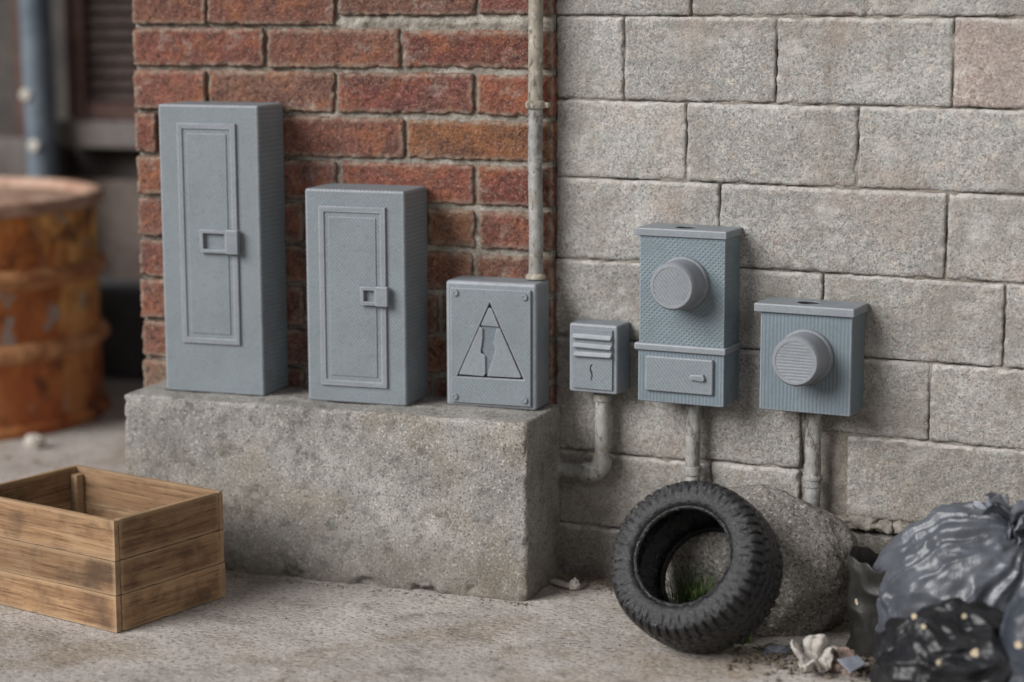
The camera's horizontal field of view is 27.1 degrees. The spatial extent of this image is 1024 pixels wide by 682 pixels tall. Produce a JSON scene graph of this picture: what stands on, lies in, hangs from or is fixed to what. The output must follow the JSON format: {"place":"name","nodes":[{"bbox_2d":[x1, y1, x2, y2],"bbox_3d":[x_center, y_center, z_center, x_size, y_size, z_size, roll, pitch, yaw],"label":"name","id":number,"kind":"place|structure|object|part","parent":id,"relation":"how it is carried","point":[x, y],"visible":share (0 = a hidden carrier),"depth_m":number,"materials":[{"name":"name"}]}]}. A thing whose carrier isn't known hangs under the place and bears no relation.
{"place":"outdoors","nodes":[
{"label":"outdoors","id":0,"kind":"place"},
{"bbox_2d":[0,0,143,279],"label":"alley building","id":1,"kind":"structure","parent":0,"point":[94,67],"depth_m":5.79,"materials":[{"name":"grey stone"}]},
{"bbox_2d":[18,0,58,178],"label":"drain pipe","id":2,"kind":"object","parent":1,"relation":"attached to","point":[37,94],"visible":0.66,"depth_m":5.68,"materials":[{"name":"grey metal"}]},
{"bbox_2d":[99,279,145,379],"bbox_3d":[-0.933,-0.028,5.594,1.100,0.235,0.200,3,10,19],"label":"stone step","id":3,"kind":"object","parent":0,"point":[123,355],"visible":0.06,"depth_m":5.52,"materials":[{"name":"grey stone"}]},
{"bbox_2d":[0,377,872,681],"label":"ground","id":4,"kind":"structure","parent":0,"point":[326,633],"depth_m":3.33,"materials":[{"name":"concrete"}]},
{"bbox_2d":[23,433,46,449],"bbox_3d":[-1.058,0.222,4.715,0.046,0.033,0.040,3,10,19],"label":"pebble","id":5,"kind":"object","parent":4,"relation":"on","point":[31,441],"visible":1,"depth_m":4.70,"materials":[{"name":"beige stone"}]},
{"bbox_2d":[0,176,109,440],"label":"rusty barrel","id":6,"kind":"object","parent":4,"relation":"on","point":[54,329],"visible":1,"depth_m":4.87,"materials":[{"name":"orange metal"}]},
{"bbox_2d":[0,465,225,632],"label":"wooden crate","id":7,"kind":"object","parent":4,"relation":"on","point":[111,551],"visible":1,"depth_m":3.46,"materials":[{"name":"brown wood"}]},
{"bbox_2d":[124,379,559,601],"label":"concrete plinth","id":8,"kind":"structure","parent":4,"relation":"on","point":[440,494],"depth_m":3.61,"materials":[{"name":"grey concrete"}]},
{"bbox_2d":[159,101,287,395],"bbox_3d":[-0.510,-0.164,3.743,0.192,0.506,0.118,3,10,19],"label":"electrical cabinet","id":9,"kind":"object","parent":8,"relation":"on","point":[223,220],"visible":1,"depth_m":3.70,"materials":[{"name":"grey metal"}]},
{"bbox_3d":[-0.526,-0.185,3.691,0.118,0.386,0.018,3,10,19],"label":"door","id":10,"kind":"part","parent":9,"relation":"part of","materials":[{"name":"grey metal"}]},
{"bbox_2d":[305,183,428,405],"bbox_3d":[-0.252,-0.081,3.662,0.183,0.368,0.122,3,10,19],"label":"electrical cabinet","id":11,"kind":"object","parent":8,"relation":"on","point":[367,282],"visible":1,"depth_m":3.62,"materials":[{"name":"grey metal"}]},
{"bbox_3d":[-0.269,-0.074,3.613,0.130,0.310,0.018,3,10,19],"label":"door","id":12,"kind":"part","parent":11,"relation":"part of","materials":[{"name":"grey metal"}]},
{"bbox_2d":[446,275,548,409],"bbox_3d":[-0.025,0.003,3.622,0.163,0.216,0.080,3,10,19],"label":"junction box","id":13,"kind":"object","parent":8,"relation":"on","point":[497,342],"visible":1,"depth_m":3.59,"materials":[{"name":"grey metal"}]},
{"bbox_2d":[132,0,557,403],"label":"brick wall","id":14,"kind":"structure","parent":4,"relation":"on","point":[431,96],"depth_m":3.68,"materials":[{"name":"red brick"}]},
{"bbox_2d":[525,0,549,279],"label":"conduit pipe","id":15,"kind":"object","parent":14,"relation":"attached to","point":[535,104],"visible":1,"depth_m":3.55,"materials":[{"name":"grey metal"}]},
{"bbox_2d":[5,438,874,681],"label":"grit","id":16,"kind":"object","parent":4,"relation":"on","point":[781,662],"visible":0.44,"depth_m":3.23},
{"bbox_2d":[550,578,568,587],"bbox_3d":[0.083,0.412,3.618,0.040,0.006,0.012,11,23,38],"label":"wood chip","id":17,"kind":"object","parent":4,"relation":"on","point":[558,582],"visible":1,"depth_m":3.62,"materials":[{"name":"wood"}]},
{"bbox_2d":[568,577,580,590],"bbox_3d":[0.106,0.411,3.600,0.021,0.021,0.017,3,10,19],"label":"stone","id":18,"kind":"object","parent":4,"relation":"on","point":[574,584],"visible":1,"depth_m":3.60,"materials":[{"name":"grey stone"}]},
{"bbox_2d":[610,480,783,653],"bbox_3d":[0.282,0.346,3.256,0.256,0.256,0.135,2,-21,29],"label":"tyre","id":19,"kind":"object","parent":4,"relation":"on","point":[658,528],"visible":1,"depth_m":3.21,"materials":[{"name":"black rubber"}]},
{"bbox_2d":[589,556,814,645],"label":"grass","id":20,"kind":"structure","parent":4,"relation":"on","point":[684,598],"depth_m":3.33,"materials":[{"name":"green plant"}]},
{"bbox_2d":[665,484,856,636],"bbox_3d":[0.384,0.340,3.414,0.353,0.223,0.224,3,10,19],"label":"boulder","id":21,"kind":"object","parent":4,"relation":"on","point":[816,543],"visible":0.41,"depth_m":3.33,"materials":[{"name":"grey stone"}]},
{"bbox_2d":[762,644,791,654],"bbox_3d":[0.407,0.472,3.256,0.046,0.014,0.025,1,10,7],"label":"stone","id":22,"kind":"object","parent":4,"relation":"on","point":[777,649],"visible":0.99,"depth_m":3.25,"materials":[{"name":"grey stone"}]},
{"bbox_2d":[555,0,1023,576],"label":"block wall","id":23,"kind":"structure","parent":4,"relation":"on","point":[871,152],"depth_m":3.42,"materials":[{"name":"concrete"}]},
{"bbox_2d":[570,318,629,394],"bbox_3d":[0.146,0.026,3.584,0.088,0.117,0.068,4,11,25],"label":"meter box","id":24,"kind":"object","parent":23,"relation":"attached to","point":[599,355],"visible":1,"depth_m":3.56,"materials":[{"name":"grey metal"}]},
{"bbox_2d":[556,393,612,481],"bbox_3d":[0.115,0.160,3.631,0.121,0.164,0.036,4,11,25],"label":"conduit elbow","id":25,"kind":"object","parent":24,"relation":"attached to","point":[598,467],"visible":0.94,"depth_m":3.61,"materials":[{"name":"grey metal"}]},
{"bbox_2d":[634,223,741,406],"bbox_3d":[0.279,-0.040,3.474,0.160,0.288,0.130,4,11,25],"label":"electric meter","id":26,"kind":"object","parent":23,"relation":"attached to","point":[687,345],"visible":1,"depth_m":3.46,"materials":[{"name":"grey metal"}]},
{"bbox_2d":[684,404,701,480],"bbox_3d":[0.302,0.227,3.552,0.031,0.281,0.031,4,11,25],"label":"conduit pipe","id":27,"kind":"object","parent":26,"relation":"attached to","point":[692,468],"visible":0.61,"depth_m":3.53,"materials":[{"name":"grey metal"}]},
{"bbox_2d":[754,297,867,416],"bbox_3d":[0.468,0.028,3.392,0.165,0.174,0.134,4,11,25],"label":"electric meter","id":28,"kind":"object","parent":23,"relation":"attached to","point":[812,356],"visible":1,"depth_m":3.37,"materials":[{"name":"grey metal"}]},
{"bbox_2d":[803,413,822,507],"bbox_3d":[0.490,0.241,3.464,0.033,0.281,0.033,4,11,25],"label":"conduit pipe","id":29,"kind":"object","parent":28,"relation":"attached to","point":[812,479],"visible":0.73,"depth_m":3.45,"materials":[{"name":"grey metal"}]},
{"bbox_2d":[790,634,838,672],"bbox_3d":[0.454,0.469,3.161,0.076,0.057,0.069,-9,38,-2],"label":"crumpled paper","id":30,"kind":"object","parent":4,"relation":"on","point":[816,652],"visible":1,"depth_m":3.17,"materials":[{"name":"white paper"}]},
{"bbox_2d":[830,647,863,675],"bbox_3d":[0.495,0.474,3.166,0.054,0.039,0.039,3,10,19],"label":"stone","id":31,"kind":"object","parent":4,"relation":"on","point":[836,665],"visible":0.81,"depth_m":3.16,"materials":[{"name":"stone"}]},
{"bbox_2d":[837,655,865,672],"bbox_3d":[0.499,0.474,3.132,0.038,0.004,0.040,27,37,15],"label":"plastic shard","id":32,"kind":"object","parent":4,"relation":"on","point":[851,664],"visible":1,"depth_m":3.13,"materials":[{"name":"grey plastic"}]},
{"bbox_2d":[845,545,885,658],"bbox_3d":[0.580,0.398,3.255,0.138,0.162,0.097,3,10,19],"label":"open sack","id":33,"kind":"object","parent":4,"relation":"on","point":[866,578],"visible":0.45,"depth_m":3.23,"materials":[{"name":"black plastic"}]},
{"bbox_2d":[868,597,1012,681],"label":"rubbish bag","id":34,"kind":"object","parent":4,"relation":"on","point":[908,649],"visible":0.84,"depth_m":2.97,"materials":[{"name":"black plastic"}]},
{"bbox_2d":[970,649,977,656],"bbox_3d":[0.641,0.432,2.949,0.012,0.013,0.003,2,-15,19],"label":"fallen flake","id":35,"kind":"object","parent":34,"relation":"on","point":[973,652],"visible":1,"depth_m":2.95,"materials":[{"name":"beige"}]},
{"bbox_2d":[873,491,1023,633],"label":"rubbish bag","id":36,"kind":"object","parent":4,"relation":"on","point":[968,551],"visible":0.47,"depth_m":3.14,"materials":[{"name":"grey plastic"}]},
{"bbox_2d":[999,587,1023,681],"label":"rubbish bag","id":37,"kind":"object","parent":4,"relation":"on","point":[1012,629],"visible":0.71,"depth_m":2.94,"materials":[{"name":"plastic"}]},
{"bbox_2d":[1015,641,1022,647],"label":"fallen flake","id":38,"kind":"object","parent":37,"relation":"on","point":[1018,644],"visible":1,"depth_m":2.92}
]}

